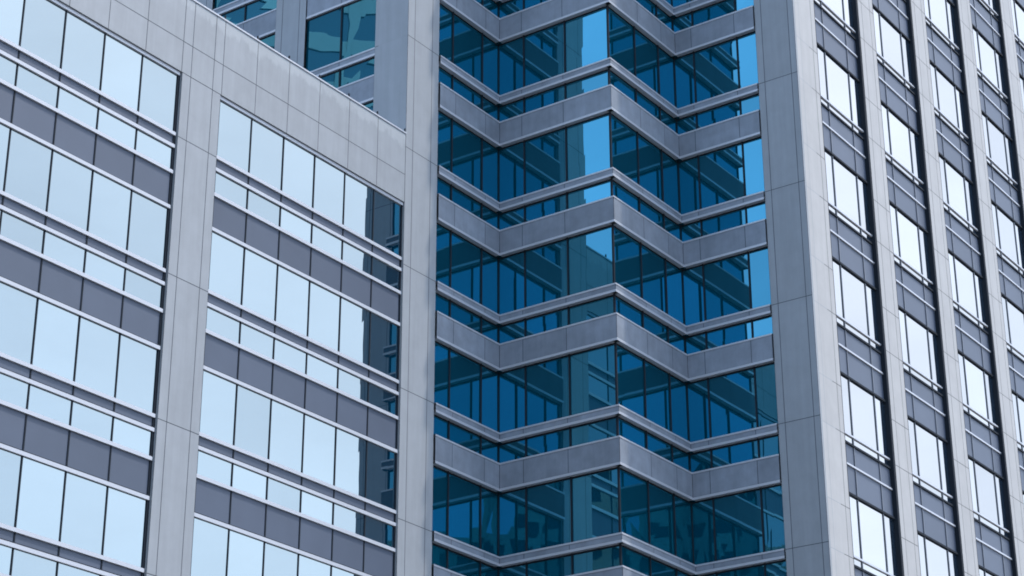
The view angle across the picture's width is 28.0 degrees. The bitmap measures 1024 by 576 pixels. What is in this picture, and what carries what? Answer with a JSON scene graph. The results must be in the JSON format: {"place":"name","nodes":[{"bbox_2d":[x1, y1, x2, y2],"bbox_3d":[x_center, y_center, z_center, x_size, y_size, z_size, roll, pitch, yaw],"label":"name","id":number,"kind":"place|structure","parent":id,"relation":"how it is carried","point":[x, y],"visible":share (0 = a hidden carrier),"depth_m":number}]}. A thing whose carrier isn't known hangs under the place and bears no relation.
{"place":"outdoors","nodes":[
{"label":"outdoors","id":0,"kind":"place"},
{"bbox_2d":[196,0,408,156],"bbox_3d":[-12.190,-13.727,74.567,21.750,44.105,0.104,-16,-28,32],"label":"building","id":1,"kind":"structure","parent":0,"point":[345,51],"depth_m":66.90},
{"label":"ground","id":2,"kind":"structure","parent":0,"visible":0},
{"bbox_2d":[0,0,406,575],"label":"building","id":3,"kind":"structure","parent":2,"relation":"on","point":[201,206],"depth_m":53.70},
{"bbox_2d":[212,0,785,575],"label":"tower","id":4,"kind":"structure","parent":2,"relation":"on","point":[436,286],"depth_m":67.29},
{"bbox_2d":[432,0,786,575],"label":"glass facade","id":5,"kind":"structure","parent":4,"relation":"attached to","point":[600,175],"depth_m":65.09},
{"bbox_2d":[379,0,843,575],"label":"pillars","id":6,"kind":"structure","parent":4,"relation":"attached to","point":[803,482],"depth_m":63.52},
{"bbox_2d":[794,0,1023,575],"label":"building facade","id":7,"kind":"structure","parent":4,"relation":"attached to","point":[913,124],"depth_m":72.06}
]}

